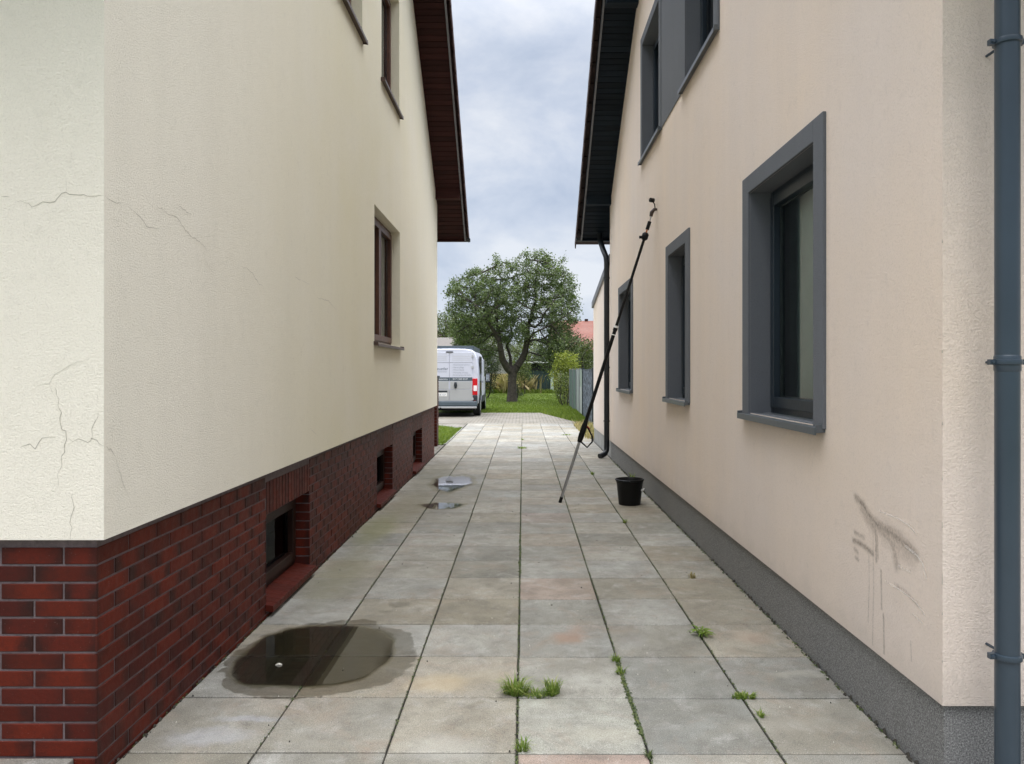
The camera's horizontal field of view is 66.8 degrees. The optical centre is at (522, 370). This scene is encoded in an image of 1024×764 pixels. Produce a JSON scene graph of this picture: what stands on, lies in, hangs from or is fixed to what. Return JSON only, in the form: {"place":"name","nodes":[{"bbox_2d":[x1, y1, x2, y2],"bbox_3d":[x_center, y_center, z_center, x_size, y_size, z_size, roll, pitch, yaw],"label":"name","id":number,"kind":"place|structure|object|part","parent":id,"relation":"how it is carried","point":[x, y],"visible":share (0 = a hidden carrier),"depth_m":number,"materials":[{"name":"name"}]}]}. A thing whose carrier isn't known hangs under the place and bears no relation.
{"place":"outdoors","nodes":[
{"label":"outdoors","id":0,"kind":"place"},
{"bbox_2d":[437,338,457,345],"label":"garage","id":1,"kind":"structure","parent":0,"point":[444,341],"depth_m":41.31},
{"bbox_2d":[434,413,573,453],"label":"driveway","id":2,"kind":"structure","parent":0,"point":[461,420],"depth_m":23.27,"materials":[{"name":"grey concrete"}]},
{"bbox_2d":[434,376,439,445],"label":"brick pillar","id":3,"kind":"structure","parent":2,"relation":"on","point":[436,425],"depth_m":15.11,"materials":[{"name":"red brick"}]},
{"bbox_2d":[437,346,489,414],"bbox_3d":[-2.317,0.352,27.136,2.230,2.288,5.568,0,0,0],"label":"parked van","id":4,"kind":"object","parent":2,"relation":"on","point":[461,374],"visible":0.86,"depth_m":24.48,"materials":[{"name":"paint"}]},
{"bbox_3d":[-2.691,0.182,24.481,0.735,1.535,0.038,0,0,0],"label":"rear door","id":5,"kind":"part","parent":4,"relation":"part of","materials":[{"name":"paint"}]},
{"bbox_3d":[-1.935,0.182,24.481,0.752,1.535,0.038,0,0,0],"label":"rear door","id":6,"kind":"part","parent":4,"relation":"part of","materials":[{"name":"paint"}]},
{"bbox_3d":[-1.405,0.183,25.685,0.024,1.310,1.130,0,0,0],"label":"side window","id":7,"kind":"part","parent":4,"relation":"part of","materials":[{"name":"glass"}]},
{"bbox_3d":[-1.389,0.318,27.125,0.045,1.440,1.250,0,0,0],"label":"side door","id":8,"kind":"part","parent":4,"relation":"part of","materials":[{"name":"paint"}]},
{"bbox_2d":[539,408,584,421],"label":"weedy verge","id":9,"kind":"structure","parent":2,"relation":"on","point":[573,414],"depth_m":24.57,"materials":[{"name":"green plant"}]},
{"bbox_2d":[439,393,572,412],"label":"lawn","id":10,"kind":"structure","parent":0,"point":[444,411],"depth_m":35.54,"materials":[{"name":"green plant"}]},
{"bbox_2d":[437,309,504,367],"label":"leafy tree","id":11,"kind":"object","parent":10,"relation":"on","point":[445,324],"visible":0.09,"depth_m":46.71,"materials":[{"name":"green plant"}]},
{"bbox_2d":[464,339,504,397],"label":"dark shrub","id":12,"kind":"object","parent":10,"relation":"on","point":[493,369],"visible":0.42,"depth_m":40.88,"materials":[{"name":"green plant"}]},
{"bbox_2d":[440,247,583,401],"bbox_3d":[-0.442,-2.222,35.981,6.745,7.360,4.267,0,0,0],"label":"apple tree","id":13,"kind":"object","parent":10,"relation":"on","point":[548,303],"visible":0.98,"depth_m":35.54,"materials":[{"name":"green plant"}]},
{"bbox_2d":[516,382,523,397],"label":"dark shrub","id":14,"kind":"object","parent":10,"relation":"on","point":[521,393],"visible":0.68,"depth_m":40.48,"materials":[{"name":"green plant"}]},
{"bbox_2d":[506,358,534,393],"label":"garden bush","id":15,"kind":"object","parent":10,"relation":"on","point":[524,369],"visible":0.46,"depth_m":46.91,"materials":[{"name":"green plant"}]},
{"bbox_2d":[505,336,556,371],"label":"backdrop bush","id":16,"kind":"object","parent":10,"relation":"on","point":[520,350],"visible":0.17,"depth_m":55.66,"materials":[{"name":"green plant"}]},
{"bbox_2d":[523,361,553,389],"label":"garden shed","id":17,"kind":"structure","parent":10,"relation":"on","point":[546,384],"depth_m":50.00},
{"bbox_2d":[549,369,568,405],"bbox_3d":[1.661,0.713,32.359,1.266,1.554,1.039,0,0,0],"label":"leggy shrub","id":18,"kind":"object","parent":10,"relation":"on","point":[561,379],"visible":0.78,"depth_m":32.22,"materials":[{"name":"green plant"}]},
{"bbox_2d":[547,350,581,403],"bbox_3d":[1.828,0.292,33.523,1.472,2.393,1.286,0,0,-26],"label":"golden shrub","id":19,"kind":"object","parent":10,"relation":"on","point":[568,363],"visible":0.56,"depth_m":33.43,"materials":[{"name":"green plant"}]},
{"bbox_2d":[569,368,593,425],"bbox_3d":[1.897,0.688,25.760,0.140,1.540,12.352,0,0,1],"label":"garden fence","id":20,"kind":"object","parent":10,"relation":"on","point":[581,386],"visible":0.66,"depth_m":23.59,"materials":[{"name":"metal"}]},
{"bbox_2d":[116,423,914,763],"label":"paving","id":21,"kind":"structure","parent":0,"point":[344,705],"depth_m":4.03,"materials":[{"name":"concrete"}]},
{"bbox_2d":[0,759,72,763],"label":"kerb","id":22,"kind":"structure","parent":21,"relation":"on","point":[36,761],"depth_m":2.74,"materials":[{"name":"concrete"}]},
{"bbox_2d":[440,425,462,445],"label":"lawn kerb","id":23,"kind":"structure","parent":21,"relation":"on","point":[457,432],"depth_m":17.51,"materials":[{"name":"grey concrete"}]},
{"bbox_2d":[442,426,460,444],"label":"edge grass","id":24,"kind":"structure","parent":23,"relation":"on","point":[451,435],"depth_m":16.97,"materials":[{"name":"green plant"}]},
{"bbox_2d":[176,597,833,759],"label":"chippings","id":25,"kind":"object","parent":21,"relation":"on","point":[536,712],"visible":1,"depth_m":3.47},
{"bbox_2d":[192,511,830,759],"bbox_3d":[-0.052,1.455,5.771,2.861,0.007,6.285,0,0,0],"label":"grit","id":26,"kind":"object","parent":21,"relation":"on","point":[513,597],"visible":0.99,"depth_m":4.39,"materials":[{"name":"grey gravel"}]},
{"bbox_2d":[133,452,899,763],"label":"moss","id":27,"kind":"object","parent":21,"relation":"on","point":[634,713],"visible":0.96,"depth_m":4.00,"materials":[{"name":"green plant"}]},
{"bbox_2d":[495,672,538,696],"bbox_3d":[-0.027,1.421,3.503,0.233,0.081,0.238,0,0,19],"label":"grass tuft","id":28,"kind":"object","parent":21,"relation":"on","point":[514,688],"visible":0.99,"depth_m":3.50,"materials":[{"name":"green plant"}]},
{"bbox_2d":[117,458,917,763],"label":"soil crumbs","id":29,"kind":"object","parent":21,"relation":"on","point":[784,631],"visible":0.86,"depth_m":3.90,"materials":[{"name":"soil"}]},
{"bbox_2d":[512,734,535,751],"bbox_3d":[0.006,1.438,2.988,0.110,0.047,0.129,0,0,0],"label":"grass tuft","id":30,"kind":"object","parent":21,"relation":"on","point":[521,745],"visible":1,"depth_m":2.98,"materials":[{"name":"green plant"}]},
{"bbox_2d":[518,685,559,698],"bbox_3d":[0.070,1.442,3.473,0.210,0.038,0.135,0,0,-12],"label":"grass tuft","id":31,"kind":"object","parent":21,"relation":"on","point":[536,693],"visible":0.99,"depth_m":3.48,"materials":[{"name":"green plant"}]},
{"bbox_2d":[538,674,565,696],"bbox_3d":[0.134,1.421,3.498,0.168,0.080,0.145,0,0,0],"label":"grass tuft","id":32,"kind":"object","parent":21,"relation":"on","point":[548,685],"visible":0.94,"depth_m":3.50,"materials":[{"name":"green plant"}]},
{"bbox_2d":[571,418,593,438],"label":"verge dry grass","id":33,"kind":"structure","parent":21,"relation":"on","point":[577,424],"depth_m":18.53,"materials":[{"name":"beige plant"}]},
{"bbox_2d":[559,198,656,502],"bbox_3d":[0.923,-0.202,8.477,1.083,3.332,0.071,0,0,11],"label":"washing lance","id":34,"kind":"object","parent":21,"relation":"on","point":[644,238],"visible":1,"depth_m":8.47,"materials":[{"name":"metal"}]},
{"bbox_2d":[610,653,620,661],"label":"grass tuft","id":35,"kind":"object","parent":21,"relation":"on","point":[614,658],"visible":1,"depth_m":3.90,"materials":[{"name":"green plant"}]},
{"bbox_2d":[613,666,627,674],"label":"grass tuft","id":36,"kind":"object","parent":21,"relation":"on","point":[619,671],"visible":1,"depth_m":3.75,"materials":[{"name":"green plant"}]},
{"bbox_2d":[615,477,644,505],"bbox_3d":[1.165,1.318,8.470,0.315,0.280,0.315,0,0,-29],"label":"bucket","id":37,"kind":"object","parent":21,"relation":"on","point":[629,490],"visible":1,"depth_m":8.36,"materials":[{"name":"black plastic"}]},
{"bbox_2d":[643,749,655,758],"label":"grass tuft","id":38,"kind":"object","parent":21,"relation":"on","point":[648,755],"visible":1,"depth_m":2.93,"materials":[{"name":"green plant"}]},
{"bbox_2d":[688,572,695,578],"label":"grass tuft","id":39,"kind":"object","parent":21,"relation":"on","point":[692,576],"visible":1,"depth_m":5.45,"materials":[{"name":"green plant"}]},
{"bbox_2d":[687,625,715,636],"bbox_3d":[0.983,1.433,4.273,0.156,0.038,0.166,0,0,0],"label":"dandelion","id":40,"kind":"object","parent":21,"relation":"on","point":[702,632],"visible":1,"depth_m":4.27,"materials":[{"name":"green plant"}]},
{"bbox_2d":[732,690,756,699],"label":"grass tuft","id":41,"kind":"object","parent":21,"relation":"on","point":[743,695],"visible":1,"depth_m":3.46,"materials":[{"name":"green plant"}]},
{"bbox_2d":[751,706,769,717],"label":"grass tuft","id":42,"kind":"object","parent":21,"relation":"on","point":[760,714],"visible":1,"depth_m":3.28,"materials":[{"name":"green plant"}]},
{"bbox_2d":[486,388,558,393],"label":"tall grass","id":43,"kind":"structure","parent":0,"point":[536,391],"depth_m":49.45,"materials":[{"name":"green plant"}]},
{"bbox_2d":[437,0,609,360],"label":"sky","id":44,"kind":"structure","parent":0,"point":[522,66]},
{"bbox_2d":[485,373,566,392],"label":"tall grass","id":45,"kind":"structure","parent":0,"point":[501,382],"depth_m":49.75,"materials":[{"name":"plant"}]},
{"label":"ground","id":46,"kind":"structure","parent":0,"visible":0},
{"bbox_2d":[0,0,469,763],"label":"house","id":47,"kind":"structure","parent":46,"relation":"on","point":[226,226],"depth_m":3.51,"materials":[{"name":"beige paint"}]},
{"bbox_2d":[265,499,315,611],"bbox_3d":[-1.810,1.115,5.062,0.670,0.917,1.336,0,0,0],"label":"window","id":48,"kind":"structure","parent":47,"relation":"in","point":[284,576],"depth_m":5.17,"materials":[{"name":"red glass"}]},
{"bbox_2d":[342,0,367,44],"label":"window","id":49,"kind":"structure","parent":47,"relation":"in","point":[347,3],"depth_m":6.74,"materials":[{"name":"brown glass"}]},
{"bbox_2d":[377,449,396,507],"bbox_3d":[-1.810,1.115,8.565,0.670,0.917,1.370,0,0,0],"label":"window","id":50,"kind":"structure","parent":47,"relation":"in","point":[384,495],"depth_m":8.80,"materials":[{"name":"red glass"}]},
{"bbox_2d":[374,216,403,349],"bbox_3d":[-1.771,-0.974,8.535,0.678,1.775,2.010,0,0,0],"label":"window","id":51,"kind":"structure","parent":47,"relation":"in","point":[380,230],"depth_m":8.75,"materials":[{"name":"brown glass"}]},
{"bbox_2d":[381,0,403,119],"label":"window","id":52,"kind":"structure","parent":47,"relation":"in","point":[386,80],"depth_m":9.18,"materials":[{"name":"brown glass"}]},
{"bbox_2d":[413,431,424,473],"bbox_3d":[-1.810,1.115,11.210,0.670,0.917,1.360,0,0,0],"label":"window","id":53,"kind":"structure","parent":47,"relation":"in","point":[417,466],"depth_m":11.50,"materials":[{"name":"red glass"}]},
{"bbox_2d":[437,313,449,335],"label":"garden tree","id":54,"kind":"object","parent":46,"relation":"on","point":[446,321],"visible":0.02,"depth_m":61.71,"materials":[{"name":"green plant"}]},
{"bbox_2d":[449,315,516,372],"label":"pale house","id":55,"kind":"structure","parent":46,"relation":"on","point":[505,351],"depth_m":66.00,"materials":[{"name":"grey paint"}]},
{"bbox_2d":[487,357,508,373],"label":"garden house","id":56,"kind":"structure","parent":46,"relation":"on","point":[502,369],"depth_m":58.00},
{"bbox_2d":[513,332,544,373],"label":"distant tree","id":57,"kind":"object","parent":46,"relation":"on","point":[530,346],"visible":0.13,"depth_m":84.66,"materials":[{"name":"green plant"}]},
{"bbox_2d":[533,318,593,377],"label":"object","id":58,"kind":"object","parent":46,"relation":"on","point":[542,361],"visible":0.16,"depth_m":43.95,"materials":[{"name":"green plant"}]},
{"bbox_2d":[556,319,593,373],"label":"red roof house","id":59,"kind":"structure","parent":46,"relation":"on","point":[585,328],"depth_m":69.34,"materials":[{"name":"tile"}]},
{"bbox_2d":[570,337,593,368],"bbox_3d":[3.011,-0.046,36.982,2.143,3.136,1.947,0,0,0],"label":"hedge bush","id":60,"kind":"object","parent":46,"relation":"on","point":[582,358],"visible":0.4,"depth_m":36.70,"materials":[{"name":"green plant"}]},
{"bbox_2d":[592,254,610,457],"bbox_3d":[5.270,-0.227,14.600,7.660,3.450,3.320,0,0,0],"label":"annex","id":61,"kind":"object","parent":46,"relation":"on","point":[598,302],"visible":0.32,"depth_m":14.84,"materials":[{"name":"paint"}]},
{"bbox_2d":[575,0,1023,763],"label":"house","id":62,"kind":"structure","parent":46,"relation":"on","point":[817,398],"depth_m":3.55,"materials":[{"name":"beige paint"}]},
{"bbox_2d":[616,279,632,393],"bbox_3d":[1.751,-0.432,10.940,0.698,1.800,1.640,0,0,0],"label":"window","id":63,"kind":"structure","parent":62,"relation":"in","point":[622,288],"depth_m":11.46,"materials":[{"name":"grey glass"}]},
{"bbox_2d":[638,0,712,165],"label":"window","id":64,"kind":"structure","parent":62,"relation":"in","point":[657,128],"depth_m":9.24,"materials":[{"name":"grey glass"}]},
{"bbox_2d":[662,228,689,405],"bbox_3d":[1.751,-0.432,7.273,0.698,1.800,1.215,0,0,0],"label":"window","id":65,"kind":"structure","parent":62,"relation":"in","point":[684,238],"depth_m":7.43,"materials":[{"name":"grey glass"}]},
{"bbox_2d":[677,0,719,94],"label":"window","id":66,"kind":"structure","parent":62,"relation":"in","point":[707,35],"depth_m":6.77,"materials":[{"name":"grey glass"}]},
{"bbox_2d":[737,111,825,434],"bbox_3d":[1.751,-0.432,4.487,0.698,1.800,1.906,0,0,0],"label":"window","id":67,"kind":"structure","parent":62,"relation":"in","point":[797,207],"depth_m":4.79,"materials":[{"name":"grey glass"}]},
{"label":"lawn patch","id":68,"kind":"structure","parent":0,"visible":0},
{"bbox_2d":[438,425,456,443],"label":"verge grass","id":69,"kind":"structure","parent":68,"relation":"on","point":[444,433],"depth_m":18.14,"materials":[{"name":"green plant"}]}
]}

